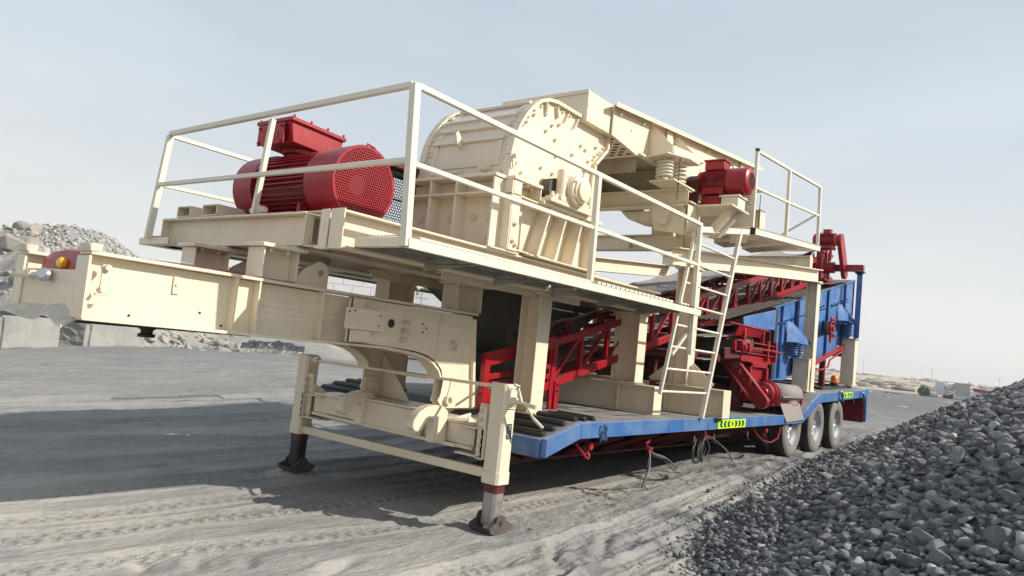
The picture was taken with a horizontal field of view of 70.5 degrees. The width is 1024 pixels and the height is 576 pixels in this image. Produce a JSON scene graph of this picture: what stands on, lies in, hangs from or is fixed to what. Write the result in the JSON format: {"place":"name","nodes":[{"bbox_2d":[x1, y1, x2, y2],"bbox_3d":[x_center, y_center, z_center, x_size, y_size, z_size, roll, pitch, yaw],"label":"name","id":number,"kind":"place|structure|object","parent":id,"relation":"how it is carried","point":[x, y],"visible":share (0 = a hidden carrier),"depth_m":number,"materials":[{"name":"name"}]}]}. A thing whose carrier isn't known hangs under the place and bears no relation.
{"place":"outdoors","nodes":[
{"label":"outdoors","id":0,"kind":"place"},
{"bbox_2d":[0,343,961,575],"bbox_3d":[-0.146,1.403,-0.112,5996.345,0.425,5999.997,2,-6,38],"label":"ground","id":1,"kind":"structure","parent":0,"point":[116,495],"depth_m":7.02,"materials":[{"name":"sand"}]},
{"bbox_2d":[0,315,59,347],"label":"concrete block","id":2,"kind":"object","parent":1,"relation":"on","point":[18,332],"depth_m":20.36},
{"bbox_2d":[40,222,139,257],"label":"gravel cone","id":3,"kind":"object","parent":1,"relation":"on","point":[57,237],"visible":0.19,"depth_m":49.23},
{"bbox_2d":[58,322,144,345],"bbox_3d":[-14.040,1.641,24.986,1.123,0.876,4.009,6,-5,2],"label":"concrete block","id":4,"kind":"object","parent":1,"relation":"on","point":[78,334],"depth_m":23.68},
{"bbox_2d":[0,228,355,360],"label":"rubble bank","id":5,"kind":"structure","parent":1,"relation":"on","point":[8,261],"depth_m":33.79,"materials":[{"name":"gravel"}]},
{"bbox_2d":[0,234,23,250],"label":"boulder","id":6,"kind":"object","parent":5,"relation":"on","point":[8,242],"visible":0.63,"depth_m":32.59,"materials":[{"name":"stone"}]},
{"bbox_2d":[0,221,240,351],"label":"rubble","id":7,"kind":"object","parent":5,"relation":"on","point":[35,229],"visible":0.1,"depth_m":33.37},
{"bbox_2d":[239,340,304,355],"bbox_3d":[-10.562,2.650,32.149,1.186,0.670,3.805,2,-6,43],"label":"rubble pile","id":8,"kind":"object","parent":1,"relation":"on","point":[278,347],"visible":1,"depth_m":31.60,"materials":[{"name":"stone"}]},
{"bbox_2d":[326,276,375,300],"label":"white block wall","id":9,"kind":"structure","parent":1,"relation":"on","point":[352,286],"depth_m":44.98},
{"bbox_2d":[278,354,543,535],"bbox_3d":[-1.044,1.332,6.659,3.078,1.215,0.350,2,-6,38],"label":"landing gear","id":10,"kind":"object","parent":1,"relation":"on","point":[494,427],"visible":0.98,"depth_m":5.99,"materials":[{"name":"beige paint"}]},
{"bbox_2d":[1,367,849,575],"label":"gravel","id":11,"kind":"structure","parent":1,"relation":"on","point":[690,534],"depth_m":6.96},
{"bbox_2d":[408,291,448,356],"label":"white container","id":12,"kind":"object","parent":1,"relation":"on","point":[423,298],"visible":0.02,"depth_m":43.75,"materials":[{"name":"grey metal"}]},
{"bbox_2d":[318,378,867,461],"bbox_3d":[2.594,1.937,11.739,3.482,1.155,11.880,2,-6,38],"label":"bed trailer","id":13,"kind":"object","parent":1,"relation":"on","point":[569,429],"visible":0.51,"depth_m":8.52,"materials":[{"name":"blue metal"}]},
{"bbox_2d":[0,242,478,450],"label":"gooseneck","id":14,"kind":"object","parent":13,"relation":"attached to","point":[89,282],"visible":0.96,"depth_m":5.27,"materials":[{"name":"beige paint"}]},
{"bbox_2d":[403,178,858,418],"bbox_3d":[2.938,0.405,11.979,3.364,2.940,11.301,2,-6,38],"label":"steel support frame","id":15,"kind":"object","parent":13,"relation":"on","point":[624,386],"visible":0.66,"depth_m":9.08,"materials":[{"name":"beige paint"}]},
{"bbox_2d":[139,81,702,354],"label":"crusher platform","id":16,"kind":"structure","parent":15,"relation":"on","point":[392,260],"depth_m":5.82,"materials":[{"name":"beige paint"}]},
{"bbox_2d":[233,114,393,217],"bbox_3d":[-1.670,-0.933,5.974,1.380,0.837,0.637,2,-6,38],"label":"electric motor","id":17,"kind":"object","parent":16,"relation":"on","point":[298,142],"visible":0.87,"depth_m":5.76,"materials":[{"name":"red paint"}]},
{"bbox_2d":[381,163,420,222],"bbox_3d":[-1.192,-0.808,6.963,0.320,0.810,1.850,2,-6,38],"label":"drive belt guard","id":18,"kind":"object","parent":16,"relation":"on","point":[397,170],"visible":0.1,"depth_m":6.95,"materials":[{"name":"black metal"}]},
{"bbox_2d":[400,89,612,273],"bbox_3d":[0.080,-1.148,7.190,1.437,1.829,1.870,2,-6,38],"label":"impact crusher","id":19,"kind":"object","parent":16,"relation":"on","point":[576,125],"visible":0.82,"depth_m":6.77,"materials":[{"name":"beige paint"}]},
{"bbox_2d":[426,287,600,359],"bbox_3d":[0.044,0.531,8.309,1.050,0.819,2.000,2,-6,38],"label":"crusher discharge chute","id":20,"kind":"object","parent":16,"relation":"hanging from","point":[498,318],"visible":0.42,"depth_m":7.54,"materials":[{"name":"metal"}]},
{"bbox_2d":[597,102,762,227],"bbox_3d":[1.984,-1.498,9.474,1.570,1.206,4.360,2,-6,38],"label":"vibrating feeder","id":21,"kind":"object","parent":15,"relation":"on","point":[644,149],"visible":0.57,"depth_m":8.28,"materials":[{"name":"beige paint"}]},
{"bbox_2d":[685,158,755,237],"bbox_3d":[2.422,-1.093,8.730,0.863,0.935,0.550,2,-6,38],"label":"feeder drive motor","id":22,"kind":"object","parent":15,"relation":"on","point":[721,187],"visible":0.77,"depth_m":8.65,"materials":[{"name":"red paint"}]},
{"bbox_2d":[654,280,856,385],"bbox_3d":[4.583,0.522,13.791,2.602,2.432,7.527,2,-6,38],"label":"vibrating screen","id":23,"kind":"object","parent":15,"relation":"on","point":[781,318],"visible":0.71,"depth_m":12.94,"materials":[{"name":"blue paint"}]},
{"bbox_2d":[698,148,821,252],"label":"walkway","id":24,"kind":"structure","parent":15,"relation":"on","point":[760,240],"depth_m":10.61,"materials":[{"name":"beige paint"}]},
{"bbox_2d":[836,265,865,338],"bbox_3d":[6.390,0.250,16.098,2.600,1.565,0.260,2,-6,38],"label":"blue stand","id":25,"kind":"object","parent":15,"relation":"on","point":[858,270],"visible":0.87,"depth_m":15.30,"materials":[{"name":"paint"}]},
{"bbox_2d":[475,249,834,408],"bbox_3d":[3.003,0.125,11.654,1.269,3.454,11.858,2,-6,38],"label":"belt conveyor","id":26,"kind":"object","parent":13,"relation":"on","point":[497,365],"visible":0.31,"depth_m":8.76,"materials":[{"name":"metal"}]},
{"bbox_2d":[812,229,847,278],"bbox_3d":[6.833,-0.716,15.550,0.550,0.964,0.899,2,-6,38],"label":"conveyor head motor","id":27,"kind":"object","parent":26,"relation":"attached to","point":[829,240],"visible":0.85,"depth_m":15.31,"materials":[{"name":"red paint"}]},
{"bbox_2d":[642,438,678,489],"bbox_3d":[1.562,1.939,7.898,0.295,0.594,1.043,2,-6,38],"label":"hanging cable bundle","id":28,"kind":"object","parent":13,"relation":"hanging from","point":[649,449],"visible":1,"depth_m":7.83,"materials":[{"name":"rubber"}]},
{"bbox_2d":[557,319,770,405],"bbox_3d":[1.952,0.960,10.715,2.110,1.420,4.800,2,-6,38],"label":"screen underframe","id":29,"kind":"object","parent":13,"relation":"on","point":[704,365],"visible":0.08,"depth_m":11.37,"materials":[{"name":"red paint"}]},
{"bbox_2d":[558,321,782,400],"bbox_3d":[2.388,1.035,10.201,1.165,1.280,5.354,2,-6,38],"label":"product conveyor","id":30,"kind":"object","parent":13,"relation":"on","point":[740,347],"visible":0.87,"depth_m":10.93,"materials":[{"name":"metal"}]},
{"bbox_2d":[658,227,749,418],"bbox_3d":[2.329,0.314,8.583,0.058,2.465,2.212,2,-6,39],"label":"steel ladder","id":31,"kind":"object","parent":13,"relation":"attached to","point":[739,232],"visible":0.91,"depth_m":8.53,"materials":[{"name":"metal"}]},
{"bbox_2d":[692,430,732,463],"bbox_3d":[2.489,1.962,9.019,0.160,0.444,1.028,2,-6,39],"label":"coiled cable","id":32,"kind":"object","parent":13,"relation":"hanging from","point":[702,436],"visible":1,"depth_m":8.74,"materials":[{"name":"rubber"}]},
{"bbox_2d":[705,354,803,422],"bbox_3d":[3.390,1.526,11.811,2.256,0.995,1.770,2,-6,38],"label":"side discharge conveyor","id":33,"kind":"object","parent":13,"relation":"on","point":[764,394],"visible":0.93,"depth_m":10.92,"materials":[{"name":"metal"}]},
{"bbox_2d":[829,375,838,386],"bbox_3d":[6.538,1.882,14.688,0.170,0.228,0.170,2,-6,38],"label":"orange beacon","id":34,"kind":"object","parent":13,"relation":"on","point":[834,379],"visible":0.86,"depth_m":14.63,"materials":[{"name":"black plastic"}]},
{"bbox_2d":[660,378,1023,575],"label":"crushed stone heap","id":35,"kind":"object","parent":1,"relation":"on","point":[738,538],"visible":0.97,"depth_m":5.30,"materials":[{"name":"gravel"}]},
{"bbox_2d":[759,550,774,559],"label":"loose stone","id":36,"kind":"object","parent":35,"relation":"on","point":[765,554],"visible":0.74,"depth_m":4.89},
{"bbox_2d":[788,561,800,569],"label":"loose stone","id":37,"kind":"object","parent":35,"relation":"on","point":[794,565],"visible":0.88,"depth_m":4.41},
{"bbox_2d":[798,556,813,565],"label":"loose stone","id":38,"kind":"object","parent":35,"relation":"on","point":[803,560],"visible":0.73,"depth_m":4.42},
{"bbox_2d":[800,531,814,539],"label":"loose stone","id":39,"kind":"object","parent":35,"relation":"on","point":[805,535],"visible":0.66,"depth_m":5.03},
{"bbox_2d":[803,569,818,575],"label":"loose stone","id":40,"kind":"object","parent":35,"relation":"on","point":[806,572],"visible":0.96,"depth_m":4.15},
{"bbox_2d":[812,555,827,562],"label":"loose stone","id":41,"kind":"object","parent":35,"relation":"on","point":[820,558],"visible":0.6,"depth_m":4.34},
{"bbox_2d":[818,533,832,542],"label":"loose stone","id":42,"kind":"object","parent":35,"relation":"on","point":[823,537],"visible":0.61,"depth_m":4.72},
{"bbox_2d":[819,564,833,575],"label":"loose stone","id":43,"kind":"object","parent":35,"relation":"on","point":[825,570],"visible":0.97,"depth_m":4.11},
{"bbox_2d":[825,546,837,559],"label":"loose stone","id":44,"kind":"object","parent":35,"relation":"on","point":[831,552],"visible":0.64,"depth_m":4.36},
{"bbox_2d":[827,487,845,495],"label":"loose stone","id":45,"kind":"object","parent":35,"relation":"on","point":[840,490],"visible":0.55,"depth_m":5.79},
{"bbox_2d":[836,549,851,559],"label":"loose stone","id":46,"kind":"object","parent":35,"relation":"on","point":[842,554],"visible":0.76,"depth_m":4.27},
{"bbox_2d":[836,500,851,510],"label":"loose stone","id":47,"kind":"object","parent":35,"relation":"on","point":[843,505],"visible":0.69,"depth_m":5.32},
{"bbox_2d":[850,456,866,465],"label":"loose stone","id":48,"kind":"object","parent":35,"relation":"on","point":[856,461],"visible":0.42,"depth_m":6.84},
{"bbox_2d":[850,556,867,570],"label":"loose stone","id":49,"kind":"object","parent":35,"relation":"on","point":[857,561],"visible":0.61,"depth_m":4.07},
{"bbox_2d":[860,461,880,471],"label":"loose stone","id":50,"kind":"object","parent":35,"relation":"on","point":[872,465],"visible":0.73,"depth_m":6.12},
{"bbox_2d":[865,561,880,570],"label":"loose stone","id":51,"kind":"object","parent":35,"relation":"on","point":[870,565],"visible":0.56,"depth_m":3.97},
{"bbox_2d":[863,528,884,542],"bbox_3d":[2.188,1.508,4.391,0.082,0.099,0.129,9,-5,-35],"label":"loose stone","id":52,"kind":"object","parent":35,"relation":"on","point":[873,534],"visible":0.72,"depth_m":4.37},
{"bbox_2d":[869,568,882,575],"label":"loose stone","id":53,"kind":"object","parent":35,"relation":"on","point":[874,572],"visible":0.94,"depth_m":3.85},
{"bbox_2d":[882,551,896,563],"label":"loose stone","id":54,"kind":"object","parent":35,"relation":"on","point":[888,556],"visible":0.88,"depth_m":3.96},
{"bbox_2d":[881,511,901,518],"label":"loose stone","id":55,"kind":"object","parent":35,"relation":"on","point":[890,515],"visible":1,"depth_m":4.55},
{"bbox_2d":[884,474,898,483],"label":"loose stone","id":56,"kind":"object","parent":35,"relation":"on","point":[892,478],"visible":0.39,"depth_m":5.37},
{"bbox_2d":[883,566,900,575],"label":"loose stone","id":57,"kind":"object","parent":35,"relation":"on","point":[892,571],"visible":0.94,"depth_m":3.79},
{"bbox_2d":[885,533,902,540],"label":"loose stone","id":58,"kind":"object","parent":35,"relation":"on","point":[889,536],"visible":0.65,"depth_m":4.24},
{"bbox_2d":[887,528,903,536],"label":"loose stone","id":59,"kind":"object","parent":35,"relation":"on","point":[897,531],"visible":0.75,"depth_m":4.30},
{"bbox_2d":[889,548,903,556],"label":"loose stone","id":60,"kind":"object","parent":35,"relation":"on","point":[895,552],"visible":0.47,"depth_m":4.03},
{"bbox_2d":[888,503,906,511],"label":"loose stone","id":61,"kind":"object","parent":35,"relation":"on","point":[897,507],"visible":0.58,"depth_m":4.68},
{"bbox_2d":[896,553,923,568],"bbox_3d":[2.137,1.463,3.864,0.129,0.078,0.130,18,-11,-20],"label":"loose stone","id":62,"kind":"object","parent":35,"relation":"on","point":[908,560],"visible":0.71,"depth_m":3.83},
{"bbox_2d":[909,520,927,529],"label":"loose stone","id":63,"kind":"object","parent":35,"relation":"on","point":[921,524],"visible":0.81,"depth_m":4.25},
{"bbox_2d":[914,482,925,491],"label":"loose stone","id":64,"kind":"object","parent":35,"relation":"on","point":[919,487],"visible":0.72,"depth_m":4.88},
{"bbox_2d":[913,458,928,467],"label":"loose stone","id":65,"kind":"object","parent":35,"relation":"on","point":[920,463],"visible":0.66,"depth_m":5.41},
{"bbox_2d":[911,527,935,544],"bbox_3d":[2.313,1.407,4.071,0.074,0.122,0.148,-35,32,-10],"label":"loose stone","id":66,"kind":"object","parent":35,"relation":"on","point":[921,536],"visible":0.73,"depth_m":4.04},
{"bbox_2d":[919,499,935,511],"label":"loose stone","id":67,"kind":"object","parent":35,"relation":"on","point":[924,504],"visible":0.89,"depth_m":4.45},
{"bbox_2d":[921,509,935,518],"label":"loose stone","id":68,"kind":"object","parent":35,"relation":"on","point":[927,514],"visible":0.81,"depth_m":4.34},
{"bbox_2d":[925,490,937,500],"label":"loose stone","id":69,"kind":"object","parent":35,"relation":"on","point":[931,495],"visible":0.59,"depth_m":4.62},
{"bbox_2d":[924,480,940,491],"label":"loose stone","id":70,"kind":"object","parent":35,"relation":"on","point":[929,485],"visible":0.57,"depth_m":4.76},
{"bbox_2d":[927,518,944,529],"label":"loose stone","id":71,"kind":"object","parent":35,"relation":"on","point":[935,523],"visible":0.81,"depth_m":4.18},
{"bbox_2d":[929,449,942,458],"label":"loose stone","id":72,"kind":"object","parent":35,"relation":"on","point":[936,453],"visible":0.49,"depth_m":5.50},
{"bbox_2d":[924,539,949,554],"bbox_3d":[2.299,1.404,3.878,0.152,0.088,0.116,21,4,29],"label":"loose stone","id":73,"kind":"object","parent":35,"relation":"on","point":[941,545],"visible":0.53,"depth_m":3.88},
{"bbox_2d":[927,473,946,483],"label":"loose stone","id":74,"kind":"object","parent":35,"relation":"on","point":[936,477],"visible":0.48,"depth_m":4.85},
{"bbox_2d":[926,567,950,575],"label":"loose stone","id":75,"kind":"object","parent":35,"relation":"on","point":[935,571],"visible":0.94,"depth_m":3.62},
{"bbox_2d":[934,431,947,439],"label":"loose stone","id":76,"kind":"object","parent":35,"relation":"on","point":[941,434],"visible":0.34,"depth_m":6.28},
{"bbox_2d":[928,549,954,565],"bbox_3d":[2.234,1.421,3.755,0.143,0.090,0.091,31,5,38],"label":"loose stone","id":77,"kind":"object","parent":35,"relation":"on","point":[937,557],"visible":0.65,"depth_m":3.74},
{"bbox_2d":[941,513,956,522],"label":"loose stone","id":78,"kind":"object","parent":35,"relation":"on","point":[948,518],"visible":0.81,"depth_m":4.18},
{"bbox_2d":[940,500,960,512],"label":"loose stone","id":79,"kind":"object","parent":35,"relation":"on","point":[949,505],"visible":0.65,"depth_m":4.30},
{"bbox_2d":[949,545,960,555],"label":"loose stone","id":80,"kind":"object","parent":35,"relation":"on","point":[953,550],"visible":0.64,"depth_m":3.78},
{"bbox_2d":[950,487,964,496],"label":"loose stone","id":81,"kind":"object","parent":35,"relation":"on","point":[956,491],"visible":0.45,"depth_m":4.46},
{"bbox_2d":[947,450,969,463],"bbox_3d":[3.146,1.196,5.096,0.134,0.102,0.177,-1,10,23],"label":"loose stone","id":82,"kind":"object","parent":35,"relation":"on","point":[956,457],"visible":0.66,"depth_m":5.08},
{"bbox_2d":[953,420,966,427],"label":"loose stone","id":83,"kind":"object","parent":35,"relation":"on","point":[957,423],"visible":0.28,"depth_m":6.71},
{"bbox_2d":[954,476,971,487],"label":"loose stone","id":84,"kind":"object","parent":35,"relation":"on","point":[960,481],"visible":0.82,"depth_m":4.57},
{"bbox_2d":[954,537,974,547],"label":"loose stone","id":85,"kind":"object","parent":35,"relation":"on","point":[966,542],"visible":0.91,"depth_m":3.81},
{"bbox_2d":[958,515,975,523],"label":"loose stone","id":86,"kind":"object","parent":35,"relation":"on","point":[966,519],"visible":0.91,"depth_m":4.04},
{"bbox_2d":[960,527,976,537],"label":"loose stone","id":87,"kind":"object","parent":35,"relation":"on","point":[970,532],"visible":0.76,"depth_m":3.91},
{"bbox_2d":[964,562,979,568],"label":"loose stone","id":88,"kind":"object","parent":35,"relation":"on","point":[973,565],"visible":0.94,"depth_m":3.58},
{"bbox_2d":[969,544,986,556],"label":"loose stone","id":89,"kind":"object","parent":35,"relation":"on","point":[977,550],"visible":0.66,"depth_m":3.70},
{"bbox_2d":[970,439,986,448],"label":"loose stone","id":90,"kind":"object","parent":35,"relation":"on","point":[978,443],"visible":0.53,"depth_m":5.24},
{"bbox_2d":[978,425,996,434],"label":"loose stone","id":91,"kind":"object","parent":35,"relation":"on","point":[985,430],"visible":0.58,"depth_m":5.71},
{"bbox_2d":[979,457,999,469],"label":"loose stone","id":92,"kind":"object","parent":35,"relation":"on","point":[984,460],"visible":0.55,"depth_m":4.69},
{"bbox_2d":[982,559,996,570],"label":"loose stone","id":93,"kind":"object","parent":35,"relation":"on","point":[988,564],"visible":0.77,"depth_m":3.53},
{"bbox_2d":[981,463,1001,473],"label":"loose stone","id":94,"kind":"object","parent":35,"relation":"on","point":[986,468],"visible":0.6,"depth_m":4.57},
{"bbox_2d":[984,411,998,420],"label":"loose stone","id":95,"kind":"object","parent":35,"relation":"on","point":[990,415],"visible":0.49,"depth_m":6.31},
{"bbox_2d":[984,547,999,559],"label":"loose stone","id":96,"kind":"object","parent":35,"relation":"on","point":[989,552],"visible":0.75,"depth_m":3.60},
{"bbox_2d":[986,446,998,457],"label":"loose stone","id":97,"kind":"object","parent":35,"relation":"on","point":[991,450],"visible":0.66,"depth_m":4.85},
{"bbox_2d":[988,477,997,488],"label":"loose stone","id":98,"kind":"object","parent":35,"relation":"on","point":[992,484],"visible":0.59,"depth_m":4.34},
{"bbox_2d":[987,431,999,439],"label":"loose stone","id":99,"kind":"object","parent":35,"relation":"on","point":[991,435],"visible":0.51,"depth_m":5.35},
{"bbox_2d":[982,526,1014,545],"bbox_3d":[2.549,1.298,3.765,0.123,0.123,0.140,6,-5,-7],"label":"loose stone","id":100,"kind":"object","parent":35,"relation":"on","point":[997,535],"visible":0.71,"depth_m":3.73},
{"bbox_2d":[986,502,1010,512],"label":"loose stone","id":101,"kind":"object","parent":35,"relation":"on","point":[994,507],"visible":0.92,"depth_m":4.03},
{"bbox_2d":[992,570,1015,575],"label":"loose stone","id":102,"kind":"object","parent":35,"relation":"on","point":[1002,573],"visible":1,"depth_m":3.38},
{"bbox_2d":[993,433,1014,442],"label":"loose stone","id":103,"kind":"object","parent":35,"relation":"on","point":[997,437],"visible":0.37,"depth_m":5.04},
{"bbox_2d":[998,453,1011,465],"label":"loose stone","id":104,"kind":"object","parent":35,"relation":"on","point":[1003,458],"visible":0.54,"depth_m":4.62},
{"bbox_2d":[996,442,1020,455],"bbox_3d":[3.265,1.078,4.771,0.100,0.111,0.145,8,-5,-20],"label":"loose stone","id":105,"kind":"object","parent":35,"relation":"on","point":[1002,447],"visible":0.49,"depth_m":4.76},
{"bbox_2d":[997,489,1023,504],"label":"loose stone","id":106,"kind":"object","parent":35,"relation":"on","point":[1009,497],"visible":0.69,"depth_m":4.05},
{"bbox_2d":[1003,483,1017,491],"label":"loose stone","id":107,"kind":"object","parent":35,"relation":"on","point":[1008,487],"visible":0.52,"depth_m":4.17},
{"bbox_2d":[1003,461,1023,475],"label":"loose stone","id":108,"kind":"object","parent":35,"relation":"on","point":[1009,466],"visible":0.67,"depth_m":4.37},
{"bbox_2d":[1008,400,1021,408],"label":"loose stone","id":109,"kind":"object","parent":35,"relation":"on","point":[1014,404],"visible":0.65,"depth_m":6.49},
{"bbox_2d":[1008,467,1023,479],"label":"loose stone","id":110,"kind":"object","parent":35,"relation":"on","point":[1017,474],"visible":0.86,"depth_m":4.30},
{"bbox_2d":[1009,430,1023,438],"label":"loose stone","id":111,"kind":"object","parent":35,"relation":"on","point":[1015,434],"visible":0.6,"depth_m":5.04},
{"bbox_2d":[857,387,953,406],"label":"yard rubble","id":112,"kind":"object","parent":1,"relation":"on","point":[894,395],"visible":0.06,"depth_m":111.57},
{"bbox_2d":[917,386,929,395],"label":"green bush","id":113,"kind":"object","parent":1,"relation":"on","point":[921,390],"visible":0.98,"depth_m":120.38,"materials":[{"name":"green plant"}]},
{"bbox_2d":[929,382,954,398],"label":"mixer truck","id":114,"kind":"object","parent":1,"relation":"on","point":[941,387],"visible":0.84,"depth_m":120.41,"materials":[{"name":"metal"}]},
{"bbox_2d":[954,382,970,397],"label":"corrugated shed","id":115,"kind":"structure","parent":1,"relation":"on","point":[962,390],"depth_m":118.00,"materials":[{"name":"grey metal"}]},
{"bbox_2d":[0,0,1023,386],"label":"sky","id":116,"kind":"structure","parent":0,"point":[907,116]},
{"bbox_2d":[786,369,994,395],"bbox_3d":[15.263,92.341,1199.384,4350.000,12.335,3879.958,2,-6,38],"label":"desert hills","id":117,"kind":"structure","parent":0,"point":[895,379],"depth_m":353.07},
{"bbox_2d":[786,368,1001,396],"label":"desert scrub","id":118,"kind":"object","parent":117,"relation":"on","point":[883,384],"visible":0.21,"depth_m":294.30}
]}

